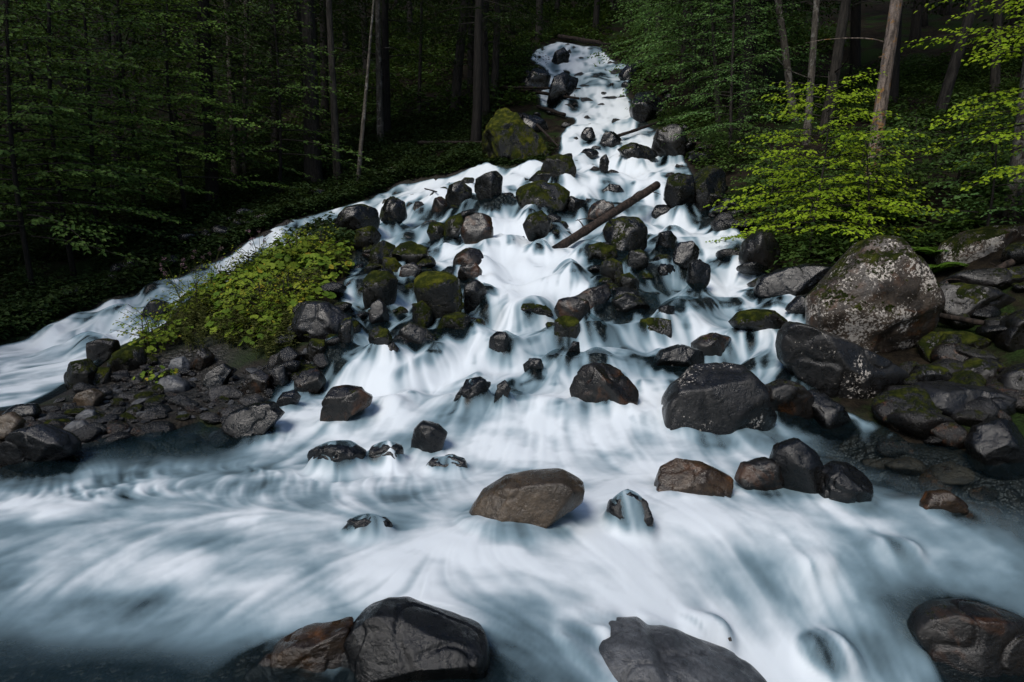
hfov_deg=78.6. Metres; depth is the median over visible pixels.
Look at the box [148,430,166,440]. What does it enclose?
shore stone
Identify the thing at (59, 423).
bank stone
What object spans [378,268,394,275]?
stream stone
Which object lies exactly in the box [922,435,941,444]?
bank stone
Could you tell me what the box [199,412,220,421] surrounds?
bank stone
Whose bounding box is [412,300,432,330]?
rock
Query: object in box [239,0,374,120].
forest tree
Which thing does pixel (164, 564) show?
water
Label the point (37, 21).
forest tree
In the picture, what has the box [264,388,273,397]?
bank stone
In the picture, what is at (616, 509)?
rock
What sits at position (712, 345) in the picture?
rock
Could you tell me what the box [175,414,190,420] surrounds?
bank stone
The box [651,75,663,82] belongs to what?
bank stone
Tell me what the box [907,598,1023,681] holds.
boulder
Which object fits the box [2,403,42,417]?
rock
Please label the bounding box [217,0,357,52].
forest tree
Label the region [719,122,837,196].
leafy shrub
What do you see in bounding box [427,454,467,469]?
rock
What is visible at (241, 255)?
leafy shrub
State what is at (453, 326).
stone
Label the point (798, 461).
rock
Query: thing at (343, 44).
forest tree
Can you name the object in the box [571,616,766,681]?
boulder
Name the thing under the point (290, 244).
leafy shrub
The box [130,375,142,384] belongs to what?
cobble
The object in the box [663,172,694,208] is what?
rock
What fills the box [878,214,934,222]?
fern
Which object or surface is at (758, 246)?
rock
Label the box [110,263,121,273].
bank stone
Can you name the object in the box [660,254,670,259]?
stream stone
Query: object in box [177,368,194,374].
bank stone
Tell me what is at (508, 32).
forest tree
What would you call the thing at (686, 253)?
rock
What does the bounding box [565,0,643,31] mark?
forest tree
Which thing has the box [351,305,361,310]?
bank stone
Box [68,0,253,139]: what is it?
forest tree
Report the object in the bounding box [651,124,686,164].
rock
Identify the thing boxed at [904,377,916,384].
bank stone
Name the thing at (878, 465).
submerged stone
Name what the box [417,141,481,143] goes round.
fallen log
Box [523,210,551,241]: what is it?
rock
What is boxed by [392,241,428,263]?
rock
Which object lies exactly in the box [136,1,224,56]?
forest tree
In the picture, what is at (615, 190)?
rock
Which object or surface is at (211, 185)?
forest tree
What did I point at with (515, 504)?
boulder
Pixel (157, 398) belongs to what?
bank stone
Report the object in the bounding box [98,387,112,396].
cobble
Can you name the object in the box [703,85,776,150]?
leafy shrub
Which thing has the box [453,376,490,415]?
rock
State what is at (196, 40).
forest tree
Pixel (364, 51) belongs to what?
forest tree
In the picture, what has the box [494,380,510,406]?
rock
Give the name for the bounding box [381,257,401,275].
stone
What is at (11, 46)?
forest tree
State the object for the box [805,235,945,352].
boulder
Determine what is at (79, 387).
cobble
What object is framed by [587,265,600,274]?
stream stone
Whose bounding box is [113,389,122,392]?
cobble
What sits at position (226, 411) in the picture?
bank stone
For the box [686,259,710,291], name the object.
rock
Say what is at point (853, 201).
beech sapling
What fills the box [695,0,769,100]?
forest tree
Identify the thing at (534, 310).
rock
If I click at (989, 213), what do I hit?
beech sapling
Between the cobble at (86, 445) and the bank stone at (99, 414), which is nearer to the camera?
the cobble at (86, 445)
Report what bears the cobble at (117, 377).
on the ground
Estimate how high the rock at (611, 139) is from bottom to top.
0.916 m
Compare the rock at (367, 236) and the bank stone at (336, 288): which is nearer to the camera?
the bank stone at (336, 288)
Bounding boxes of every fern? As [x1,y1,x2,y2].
[817,250,846,256]
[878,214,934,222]
[912,246,938,254]
[914,248,948,258]
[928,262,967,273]
[938,220,980,228]
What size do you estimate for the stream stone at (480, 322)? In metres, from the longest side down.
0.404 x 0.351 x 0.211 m
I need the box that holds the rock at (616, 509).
[605,489,653,529]
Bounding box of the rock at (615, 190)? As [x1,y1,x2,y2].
[601,184,623,196]
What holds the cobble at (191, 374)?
on the ground
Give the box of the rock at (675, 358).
[650,344,704,374]
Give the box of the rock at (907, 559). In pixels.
[853,544,922,574]
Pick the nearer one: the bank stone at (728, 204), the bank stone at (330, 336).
the bank stone at (330, 336)
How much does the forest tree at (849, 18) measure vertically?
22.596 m
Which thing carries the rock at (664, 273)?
on the ground
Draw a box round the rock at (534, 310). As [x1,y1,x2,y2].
[521,303,553,319]
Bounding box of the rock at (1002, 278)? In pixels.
[947,265,1023,289]
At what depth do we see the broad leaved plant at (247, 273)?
12.76 m
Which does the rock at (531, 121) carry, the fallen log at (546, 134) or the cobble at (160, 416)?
the fallen log at (546, 134)
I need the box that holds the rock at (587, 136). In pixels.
[580,127,595,144]
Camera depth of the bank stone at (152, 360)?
10.90 m
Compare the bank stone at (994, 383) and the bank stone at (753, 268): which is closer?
the bank stone at (994, 383)
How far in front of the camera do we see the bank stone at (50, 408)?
8.48 m
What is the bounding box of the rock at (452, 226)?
[444,213,463,241]
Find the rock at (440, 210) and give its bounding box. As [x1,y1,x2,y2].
[431,196,449,221]
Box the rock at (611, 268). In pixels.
[599,257,623,284]
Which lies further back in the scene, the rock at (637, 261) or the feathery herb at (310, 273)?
the rock at (637, 261)
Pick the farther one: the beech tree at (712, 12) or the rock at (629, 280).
the beech tree at (712, 12)
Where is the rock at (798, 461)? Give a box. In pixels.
[769,437,823,501]
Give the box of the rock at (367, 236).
[354,226,380,252]
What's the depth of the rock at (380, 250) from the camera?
13.84 m
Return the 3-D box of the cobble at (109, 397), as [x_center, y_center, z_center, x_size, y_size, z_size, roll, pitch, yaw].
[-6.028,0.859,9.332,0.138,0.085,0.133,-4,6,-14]
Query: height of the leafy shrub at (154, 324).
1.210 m
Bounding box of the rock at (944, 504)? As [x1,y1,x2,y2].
[919,489,968,520]
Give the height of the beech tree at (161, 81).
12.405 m
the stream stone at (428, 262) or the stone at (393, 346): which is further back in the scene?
the stream stone at (428, 262)
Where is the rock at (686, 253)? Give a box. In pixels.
[670,241,699,269]
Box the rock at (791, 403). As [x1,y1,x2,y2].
[765,379,813,435]
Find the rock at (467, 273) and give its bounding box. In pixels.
[457,263,481,283]
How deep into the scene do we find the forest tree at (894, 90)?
23.69 m
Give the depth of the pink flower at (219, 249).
17.22 m
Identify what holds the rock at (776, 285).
on the ground
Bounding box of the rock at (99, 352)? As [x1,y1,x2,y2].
[86,338,120,366]
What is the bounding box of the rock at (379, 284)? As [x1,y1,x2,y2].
[362,270,397,311]
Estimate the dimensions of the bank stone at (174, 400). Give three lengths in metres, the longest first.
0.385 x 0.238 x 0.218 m
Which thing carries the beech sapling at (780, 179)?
on the ground
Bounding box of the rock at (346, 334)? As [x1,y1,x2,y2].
[338,317,353,351]
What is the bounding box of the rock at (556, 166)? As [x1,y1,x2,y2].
[540,154,576,182]
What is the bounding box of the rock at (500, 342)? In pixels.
[489,331,511,360]
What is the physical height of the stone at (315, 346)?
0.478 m
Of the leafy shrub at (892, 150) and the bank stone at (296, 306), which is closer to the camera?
the bank stone at (296, 306)
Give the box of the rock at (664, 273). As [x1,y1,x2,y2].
[657,263,677,284]
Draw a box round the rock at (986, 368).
[960,357,1002,379]
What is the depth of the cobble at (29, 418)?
8.01 m
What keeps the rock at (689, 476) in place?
on the ground
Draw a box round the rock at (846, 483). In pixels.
[818,460,873,512]
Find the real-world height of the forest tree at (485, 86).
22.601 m
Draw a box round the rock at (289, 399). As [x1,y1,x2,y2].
[276,389,300,408]
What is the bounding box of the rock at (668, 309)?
[653,305,674,319]
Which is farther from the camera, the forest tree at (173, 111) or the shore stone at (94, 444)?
the forest tree at (173, 111)
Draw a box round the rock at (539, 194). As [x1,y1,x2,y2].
[516,180,569,213]
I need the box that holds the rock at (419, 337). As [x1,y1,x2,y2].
[398,322,436,353]
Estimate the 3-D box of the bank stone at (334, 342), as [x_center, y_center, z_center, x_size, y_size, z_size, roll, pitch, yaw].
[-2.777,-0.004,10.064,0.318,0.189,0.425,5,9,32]
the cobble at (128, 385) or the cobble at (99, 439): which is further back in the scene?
the cobble at (128, 385)
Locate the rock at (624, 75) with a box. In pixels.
[618,64,640,82]
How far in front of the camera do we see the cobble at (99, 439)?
7.35 m
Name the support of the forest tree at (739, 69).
on the ground
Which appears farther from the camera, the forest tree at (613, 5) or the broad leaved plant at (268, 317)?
the forest tree at (613, 5)
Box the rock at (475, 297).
[463,279,487,317]
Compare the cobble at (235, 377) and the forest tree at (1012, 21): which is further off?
the forest tree at (1012, 21)
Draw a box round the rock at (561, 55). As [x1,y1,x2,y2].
[551,47,569,68]
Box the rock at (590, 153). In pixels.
[581,148,598,159]
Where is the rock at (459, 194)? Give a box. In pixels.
[445,180,472,213]
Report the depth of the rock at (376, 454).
6.57 m
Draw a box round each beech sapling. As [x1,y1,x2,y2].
[703,67,958,256]
[712,132,832,232]
[790,130,945,237]
[907,124,1023,225]
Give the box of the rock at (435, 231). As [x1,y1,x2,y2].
[427,222,444,245]
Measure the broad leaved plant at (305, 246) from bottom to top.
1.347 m
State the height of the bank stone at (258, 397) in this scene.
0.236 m
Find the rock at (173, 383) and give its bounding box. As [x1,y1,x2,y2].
[157,375,190,392]
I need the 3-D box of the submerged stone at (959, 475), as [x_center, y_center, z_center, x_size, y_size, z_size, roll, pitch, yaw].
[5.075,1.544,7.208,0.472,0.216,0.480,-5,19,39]
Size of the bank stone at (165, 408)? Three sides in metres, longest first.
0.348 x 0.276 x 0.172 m
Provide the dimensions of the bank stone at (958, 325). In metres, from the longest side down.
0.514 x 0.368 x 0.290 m
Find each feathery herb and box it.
[154,300,205,344]
[164,288,226,331]
[176,307,244,351]
[216,275,282,315]
[217,305,264,348]
[225,301,277,348]
[248,278,300,326]
[250,323,299,361]
[261,308,295,345]
[277,260,325,295]
[307,247,345,273]
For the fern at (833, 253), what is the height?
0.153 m
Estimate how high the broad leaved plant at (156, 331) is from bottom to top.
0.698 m
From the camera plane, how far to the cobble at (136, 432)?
7.54 m
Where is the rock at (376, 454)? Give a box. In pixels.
[366,441,403,463]
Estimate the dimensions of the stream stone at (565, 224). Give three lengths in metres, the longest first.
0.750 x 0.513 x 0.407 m
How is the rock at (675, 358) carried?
on the ground
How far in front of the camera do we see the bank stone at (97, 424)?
7.43 m
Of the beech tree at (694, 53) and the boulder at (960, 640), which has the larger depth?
the beech tree at (694, 53)
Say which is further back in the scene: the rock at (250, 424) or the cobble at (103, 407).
the cobble at (103, 407)
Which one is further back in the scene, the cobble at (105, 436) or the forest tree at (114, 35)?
the forest tree at (114, 35)
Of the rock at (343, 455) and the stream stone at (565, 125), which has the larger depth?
the stream stone at (565, 125)
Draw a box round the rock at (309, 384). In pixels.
[294,368,325,400]
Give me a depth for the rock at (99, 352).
11.48 m
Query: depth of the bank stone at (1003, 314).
9.65 m
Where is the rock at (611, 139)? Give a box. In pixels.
[599,131,621,150]
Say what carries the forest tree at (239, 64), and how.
on the ground
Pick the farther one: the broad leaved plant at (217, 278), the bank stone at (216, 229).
the bank stone at (216, 229)
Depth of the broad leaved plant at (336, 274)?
13.50 m
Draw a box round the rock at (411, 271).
[398,262,421,284]
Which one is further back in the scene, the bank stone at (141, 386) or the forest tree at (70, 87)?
the forest tree at (70, 87)
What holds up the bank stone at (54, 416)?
on the ground
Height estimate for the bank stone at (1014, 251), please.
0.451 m
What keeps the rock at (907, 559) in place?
on the ground
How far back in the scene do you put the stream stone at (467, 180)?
21.71 m
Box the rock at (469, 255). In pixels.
[453,247,483,267]
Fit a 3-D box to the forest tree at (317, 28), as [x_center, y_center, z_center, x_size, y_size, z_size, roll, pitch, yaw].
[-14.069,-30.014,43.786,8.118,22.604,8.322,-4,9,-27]
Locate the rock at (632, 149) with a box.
[617,142,657,160]
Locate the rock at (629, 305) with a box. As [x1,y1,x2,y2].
[612,292,650,318]
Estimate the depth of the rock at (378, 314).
11.54 m
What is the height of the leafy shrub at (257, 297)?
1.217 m
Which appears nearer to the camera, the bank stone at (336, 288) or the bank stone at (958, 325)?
the bank stone at (958, 325)
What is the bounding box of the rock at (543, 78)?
[523,68,550,94]
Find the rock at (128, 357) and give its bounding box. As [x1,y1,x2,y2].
[107,345,146,371]
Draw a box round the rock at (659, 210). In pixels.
[651,204,673,218]
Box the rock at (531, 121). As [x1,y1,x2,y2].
[520,114,548,132]
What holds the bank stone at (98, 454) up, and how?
on the ground
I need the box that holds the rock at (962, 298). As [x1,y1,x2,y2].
[939,282,1015,327]
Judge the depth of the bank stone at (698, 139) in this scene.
24.34 m
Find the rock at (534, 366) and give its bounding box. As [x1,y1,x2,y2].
[523,358,543,374]
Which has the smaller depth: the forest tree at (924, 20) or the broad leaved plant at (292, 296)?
the broad leaved plant at (292, 296)
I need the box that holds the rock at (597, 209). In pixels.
[586,199,614,223]
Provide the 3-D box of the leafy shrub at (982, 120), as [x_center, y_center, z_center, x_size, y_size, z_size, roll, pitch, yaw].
[10.283,-4.173,14.492,2.778,2.404,2.907,4,9,26]
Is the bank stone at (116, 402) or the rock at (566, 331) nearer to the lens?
the bank stone at (116, 402)
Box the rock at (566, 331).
[553,315,579,349]
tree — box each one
[0,0,46,61]
[0,0,75,133]
[0,0,109,168]
[0,0,135,219]
[0,0,178,297]
[0,0,191,254]
[0,0,197,276]
[0,0,205,253]
[0,0,237,228]
[0,3,78,62]
[0,6,56,125]
[0,33,105,249]
[1,0,226,187]
[11,0,56,56]
[14,0,155,90]
[24,0,175,77]
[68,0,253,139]
[74,0,306,220]
[78,0,196,120]
[94,0,320,180]
[97,0,310,210]
[102,0,322,181]
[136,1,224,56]
[153,0,256,92]
[155,0,298,110]
[177,0,390,153]
[185,0,372,192]
[211,0,369,101]
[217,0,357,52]
[239,0,248,181]
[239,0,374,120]
[259,0,373,67]
[265,0,451,185]
[277,0,341,184]
[278,0,374,50]
[291,0,473,136]
[316,0,446,78]
[347,0,399,141]
[356,0,374,179]
[380,0,455,40]
[393,0,556,145]
[396,0,563,120]
[399,0,531,93]
[402,0,544,60]
[411,0,472,113]
[457,0,557,101]
[489,0,586,39]
[490,0,563,34]
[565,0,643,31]
[585,0,775,82]
[594,0,827,124]
[596,0,651,36]
[603,0,702,44]
[609,0,798,109]
[611,0,615,11]
[620,0,889,132]
[643,0,760,58]
[649,0,741,94]
[653,0,817,162]
[658,0,860,103]
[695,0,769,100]
[758,0,812,44]
[774,0,798,122]
[776,0,819,144]
[793,0,861,80]
[794,0,885,137]
[797,0,982,108]
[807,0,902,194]
[811,1,850,20]
[880,0,949,14]
[900,0,1023,190]
[903,0,928,26]
[905,0,922,44]
[922,0,1021,36]
[931,0,979,126]
[957,0,1023,40]
[989,0,1002,101]
[1002,52,1023,216]
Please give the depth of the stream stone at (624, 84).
34.04 m
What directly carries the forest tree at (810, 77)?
on the ground
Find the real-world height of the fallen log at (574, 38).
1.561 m
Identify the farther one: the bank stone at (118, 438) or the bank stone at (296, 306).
the bank stone at (296, 306)
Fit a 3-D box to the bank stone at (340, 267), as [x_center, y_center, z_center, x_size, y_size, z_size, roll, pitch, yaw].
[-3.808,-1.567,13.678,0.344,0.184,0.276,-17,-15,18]
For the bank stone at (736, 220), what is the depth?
16.46 m
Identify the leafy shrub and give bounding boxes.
[109,303,187,348]
[147,273,217,314]
[183,255,242,297]
[220,272,290,310]
[221,240,276,280]
[248,265,322,303]
[260,225,324,272]
[282,223,348,262]
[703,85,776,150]
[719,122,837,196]
[799,128,935,209]
[827,112,972,203]
[890,101,1014,198]
[913,92,1015,186]
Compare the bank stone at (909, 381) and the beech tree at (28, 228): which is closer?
the bank stone at (909, 381)
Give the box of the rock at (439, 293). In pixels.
[414,271,461,324]
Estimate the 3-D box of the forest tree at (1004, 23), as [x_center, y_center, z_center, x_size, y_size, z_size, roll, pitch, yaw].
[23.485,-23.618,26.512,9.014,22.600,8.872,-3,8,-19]
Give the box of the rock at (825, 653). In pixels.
[800,637,861,678]
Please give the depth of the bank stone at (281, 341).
10.69 m
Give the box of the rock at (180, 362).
[168,356,190,370]
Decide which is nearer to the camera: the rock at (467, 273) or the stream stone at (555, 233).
the rock at (467, 273)
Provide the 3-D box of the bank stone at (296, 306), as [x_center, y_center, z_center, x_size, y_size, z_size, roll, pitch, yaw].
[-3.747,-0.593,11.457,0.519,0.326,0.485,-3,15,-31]
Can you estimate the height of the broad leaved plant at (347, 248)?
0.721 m
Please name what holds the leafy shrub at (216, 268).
on the ground
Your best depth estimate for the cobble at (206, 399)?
8.82 m
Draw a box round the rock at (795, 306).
[785,294,806,318]
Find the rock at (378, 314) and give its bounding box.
[369,299,389,326]
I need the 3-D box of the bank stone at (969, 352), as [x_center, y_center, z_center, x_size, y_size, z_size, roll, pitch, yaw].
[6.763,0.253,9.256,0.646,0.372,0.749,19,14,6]
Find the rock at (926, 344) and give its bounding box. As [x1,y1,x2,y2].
[916,331,991,362]
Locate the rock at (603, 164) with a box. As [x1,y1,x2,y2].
[599,154,608,174]
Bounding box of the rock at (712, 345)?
[691,332,730,362]
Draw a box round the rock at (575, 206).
[563,197,586,215]
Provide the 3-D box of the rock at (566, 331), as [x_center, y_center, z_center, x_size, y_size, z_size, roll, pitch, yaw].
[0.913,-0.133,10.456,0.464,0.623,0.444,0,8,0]
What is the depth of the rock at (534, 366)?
9.04 m
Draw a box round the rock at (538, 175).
[528,170,553,182]
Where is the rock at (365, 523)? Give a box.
[342,514,392,533]
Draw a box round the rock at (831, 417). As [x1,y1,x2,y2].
[808,389,855,438]
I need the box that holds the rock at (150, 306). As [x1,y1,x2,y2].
[141,299,171,318]
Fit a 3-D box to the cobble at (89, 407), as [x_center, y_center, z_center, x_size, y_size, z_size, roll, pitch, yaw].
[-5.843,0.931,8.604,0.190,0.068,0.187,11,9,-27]
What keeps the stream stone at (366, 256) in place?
on the ground
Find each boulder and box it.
[0,412,25,440]
[0,424,81,472]
[292,300,348,342]
[320,385,372,430]
[334,204,379,235]
[337,596,489,681]
[460,212,492,248]
[469,468,584,543]
[474,171,502,204]
[482,108,549,163]
[569,362,638,412]
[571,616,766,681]
[603,216,647,256]
[629,91,664,122]
[661,362,776,451]
[689,164,726,216]
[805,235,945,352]
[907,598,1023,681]
[934,224,1023,266]
[964,417,1023,480]
[993,309,1023,351]
[996,363,1023,389]
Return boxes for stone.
[17,476,42,488]
[27,420,46,426]
[41,406,60,412]
[43,418,70,423]
[48,414,64,419]
[48,420,65,427]
[49,462,78,477]
[54,415,75,420]
[59,285,87,295]
[60,402,76,410]
[63,420,88,430]
[64,408,84,416]
[72,427,102,442]
[73,388,104,405]
[73,422,107,433]
[75,409,95,418]
[84,410,104,420]
[88,440,99,449]
[89,449,111,460]
[96,431,133,449]
[97,414,118,423]
[108,274,125,283]
[109,398,125,406]
[109,445,129,455]
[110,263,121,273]
[119,256,145,272]
[119,391,136,400]
[120,412,136,421]
[124,404,143,412]
[133,391,158,399]
[136,383,147,389]
[139,411,160,420]
[141,424,153,440]
[143,394,167,405]
[144,394,166,406]
[144,404,171,412]
[146,355,157,365]
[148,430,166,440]
[150,421,176,434]
[152,384,164,393]
[155,410,167,414]
[160,370,170,376]
[166,255,177,265]
[167,394,187,404]
[174,234,199,245]
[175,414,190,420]
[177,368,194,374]
[179,398,199,408]
[191,227,210,233]
[199,231,212,239]
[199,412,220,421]
[201,440,223,454]
[207,385,230,401]
[208,419,219,424]
[209,432,229,447]
[210,225,231,235]
[217,396,229,402]
[220,407,236,416]
[232,218,247,227]
[235,208,255,218]
[239,396,260,405]
[248,394,265,401]
[253,213,265,219]
[262,429,271,437]
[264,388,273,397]
[268,353,278,367]
[270,366,288,394]
[272,427,277,435]
[273,334,295,344]
[273,360,300,372]
[276,346,301,364]
[288,364,316,384]
[292,300,314,313]
[305,338,327,360]
[308,188,324,194]
[313,353,329,369]
[320,282,346,294]
[326,334,337,339]
[326,336,339,346]
[330,264,343,273]
[334,302,351,312]
[348,263,363,271]
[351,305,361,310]
[351,311,368,322]
[352,321,360,335]
[354,329,367,338]
[357,287,362,294]
[362,245,372,253]
[362,253,369,260]
[364,263,381,274]
[374,342,398,356]
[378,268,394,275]
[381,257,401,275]
[388,306,408,319]
[392,334,412,351]
[394,237,408,243]
[397,285,405,296]
[402,234,413,240]
[402,278,411,283]
[405,283,413,293]
[417,256,435,267]
[421,268,433,272]
[434,334,441,341]
[437,311,470,339]
[458,208,476,218]
[461,177,473,183]
[466,321,475,333]
[473,319,485,326]
[487,290,495,300]
[545,322,553,331]
[547,214,560,225]
[549,223,554,232]
[552,229,559,236]
[557,221,568,230]
[561,122,570,127]
[566,341,579,357]
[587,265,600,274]
[592,276,612,286]
[602,222,612,231]
[607,283,617,292]
[611,287,640,298]
[620,255,628,270]
[621,81,631,89]
[639,270,654,281]
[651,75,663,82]
[652,254,662,264]
[655,256,670,263]
[656,108,667,116]
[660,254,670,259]
[661,89,673,96]
[664,93,678,101]
[679,123,691,130]
[686,142,696,151]
[688,136,701,141]
[689,150,714,163]
[694,142,710,150]
[710,193,723,202]
[710,212,733,229]
[712,205,729,215]
[712,219,729,233]
[716,248,739,261]
[717,218,737,228]
[718,198,741,208]
[726,209,745,217]
[732,217,754,228]
[736,261,767,274]
[747,277,758,289]
[802,384,816,389]
[822,455,839,462]
[862,458,876,469]
[865,458,893,470]
[871,387,943,424]
[872,399,893,427]
[875,440,914,457]
[884,385,920,390]
[884,457,925,475]
[886,410,954,438]
[898,361,919,373]
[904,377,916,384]
[918,465,956,491]
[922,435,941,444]
[929,461,974,485]
[930,343,967,361]
[930,358,965,373]
[930,415,967,449]
[937,334,961,344]
[939,280,948,284]
[946,515,981,527]
[948,370,986,385]
[949,410,988,426]
[950,313,973,328]
[953,343,999,360]
[963,500,1004,526]
[964,397,1000,418]
[968,486,985,501]
[970,306,1000,319]
[974,529,1012,543]
[975,325,1007,341]
[979,487,998,500]
[984,317,1004,325]
[984,377,1023,410]
[987,518,1023,545]
[998,312,1010,316]
[998,367,1007,372]
[998,410,1011,420]
[1001,242,1023,265]
[1011,283,1023,292]
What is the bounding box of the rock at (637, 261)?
[627,249,648,274]
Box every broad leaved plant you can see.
[127,338,166,354]
[132,316,193,350]
[132,365,178,383]
[159,282,214,322]
[194,269,246,313]
[201,292,270,335]
[210,262,281,313]
[224,301,284,346]
[227,248,299,299]
[238,309,290,351]
[244,234,318,292]
[252,292,317,338]
[257,280,315,325]
[271,233,335,278]
[285,275,341,302]
[287,241,354,280]
[307,257,353,280]
[318,236,354,258]
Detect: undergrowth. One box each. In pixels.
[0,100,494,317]
[217,0,861,141]
[656,35,1023,272]
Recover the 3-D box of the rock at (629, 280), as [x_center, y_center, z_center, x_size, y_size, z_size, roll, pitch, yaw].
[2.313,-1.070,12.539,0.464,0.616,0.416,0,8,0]
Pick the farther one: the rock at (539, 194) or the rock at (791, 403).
the rock at (539, 194)
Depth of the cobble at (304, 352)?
10.03 m
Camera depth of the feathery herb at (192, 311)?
12.38 m
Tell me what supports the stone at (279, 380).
on the ground
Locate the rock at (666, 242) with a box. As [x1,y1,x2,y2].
[655,230,676,255]
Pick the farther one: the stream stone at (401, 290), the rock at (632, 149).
the rock at (632, 149)
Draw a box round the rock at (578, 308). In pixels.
[554,296,590,322]
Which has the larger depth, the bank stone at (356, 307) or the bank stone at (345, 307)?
the bank stone at (356, 307)
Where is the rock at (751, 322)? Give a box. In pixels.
[728,309,787,338]
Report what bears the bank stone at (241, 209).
on the ground
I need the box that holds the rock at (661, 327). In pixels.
[639,317,671,342]
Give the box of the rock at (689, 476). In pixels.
[654,458,733,497]
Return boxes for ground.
[0,0,1023,681]
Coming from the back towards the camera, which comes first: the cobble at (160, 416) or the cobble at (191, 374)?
the cobble at (191, 374)
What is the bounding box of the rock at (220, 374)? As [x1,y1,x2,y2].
[202,363,233,388]
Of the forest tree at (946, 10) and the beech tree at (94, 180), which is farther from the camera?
the forest tree at (946, 10)
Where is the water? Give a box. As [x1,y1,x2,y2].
[0,42,1023,681]
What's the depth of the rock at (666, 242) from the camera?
15.11 m
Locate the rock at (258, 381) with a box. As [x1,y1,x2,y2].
[240,369,270,393]
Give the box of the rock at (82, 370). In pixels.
[63,358,97,389]
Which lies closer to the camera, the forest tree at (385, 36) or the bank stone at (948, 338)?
the bank stone at (948, 338)
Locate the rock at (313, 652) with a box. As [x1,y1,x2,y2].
[242,617,353,681]
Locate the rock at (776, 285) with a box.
[753,263,832,302]
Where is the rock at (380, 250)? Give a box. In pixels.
[368,240,395,263]
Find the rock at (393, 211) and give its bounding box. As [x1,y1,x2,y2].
[379,196,406,225]
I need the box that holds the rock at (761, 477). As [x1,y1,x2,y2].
[734,457,783,498]
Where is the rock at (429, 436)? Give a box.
[411,420,446,453]
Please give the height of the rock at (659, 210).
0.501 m
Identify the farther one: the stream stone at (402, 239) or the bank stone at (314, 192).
the bank stone at (314, 192)
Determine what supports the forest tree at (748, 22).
on the ground
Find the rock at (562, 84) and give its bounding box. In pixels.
[546,72,578,108]
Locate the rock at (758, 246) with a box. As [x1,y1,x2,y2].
[738,231,780,273]
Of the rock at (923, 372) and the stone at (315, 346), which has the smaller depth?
the rock at (923, 372)
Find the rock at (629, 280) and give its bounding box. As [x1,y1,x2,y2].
[617,272,639,290]
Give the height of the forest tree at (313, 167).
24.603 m
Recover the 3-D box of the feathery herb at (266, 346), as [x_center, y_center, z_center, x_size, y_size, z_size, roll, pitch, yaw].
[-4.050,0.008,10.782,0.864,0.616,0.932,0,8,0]
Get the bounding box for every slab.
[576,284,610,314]
[775,321,910,398]
[913,380,1016,416]
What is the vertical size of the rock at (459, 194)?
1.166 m
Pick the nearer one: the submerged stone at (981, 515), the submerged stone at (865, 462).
the submerged stone at (981, 515)
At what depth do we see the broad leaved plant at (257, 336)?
11.11 m
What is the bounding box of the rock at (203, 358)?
[190,347,214,370]
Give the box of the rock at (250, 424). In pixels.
[221,401,284,446]
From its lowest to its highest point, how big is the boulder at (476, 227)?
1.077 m
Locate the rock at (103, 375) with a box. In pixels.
[93,367,111,384]
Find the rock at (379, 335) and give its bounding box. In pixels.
[368,326,392,351]
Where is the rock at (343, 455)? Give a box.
[307,440,365,481]
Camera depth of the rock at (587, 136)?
26.52 m
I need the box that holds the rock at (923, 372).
[909,364,952,381]
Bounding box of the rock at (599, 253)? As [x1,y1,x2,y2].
[588,242,617,265]
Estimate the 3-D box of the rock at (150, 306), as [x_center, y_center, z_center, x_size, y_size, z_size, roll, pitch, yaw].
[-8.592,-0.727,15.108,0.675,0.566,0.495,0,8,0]
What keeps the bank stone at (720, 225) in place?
on the ground
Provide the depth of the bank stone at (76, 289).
16.33 m
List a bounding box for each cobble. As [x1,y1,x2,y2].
[23,416,34,419]
[45,411,61,419]
[53,397,65,402]
[63,406,83,414]
[69,448,91,459]
[72,382,98,393]
[81,442,89,449]
[83,405,95,409]
[93,434,106,442]
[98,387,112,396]
[99,405,107,409]
[102,432,115,438]
[106,395,113,399]
[106,420,129,433]
[110,373,129,381]
[111,407,125,414]
[112,370,127,373]
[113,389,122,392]
[122,376,130,381]
[125,382,132,387]
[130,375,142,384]
[130,426,144,439]
[131,398,145,405]
[136,410,148,417]
[140,364,150,370]
[140,419,150,423]
[153,372,160,379]
[155,414,167,418]
[188,372,196,376]
[189,382,195,387]
[203,396,209,402]
[217,407,227,414]
[221,389,244,399]
[232,375,238,380]
[245,368,258,372]
[302,348,306,356]
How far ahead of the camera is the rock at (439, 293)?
10.73 m
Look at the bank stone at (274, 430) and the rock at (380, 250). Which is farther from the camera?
the rock at (380, 250)
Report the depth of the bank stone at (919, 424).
7.53 m
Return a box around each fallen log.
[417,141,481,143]
[500,85,578,99]
[511,86,580,88]
[536,105,565,116]
[536,124,558,146]
[552,181,660,248]
[558,34,601,43]
[597,42,629,46]
[617,121,658,136]
[653,137,714,150]
[870,158,949,215]
[939,313,984,325]
[946,259,1014,283]

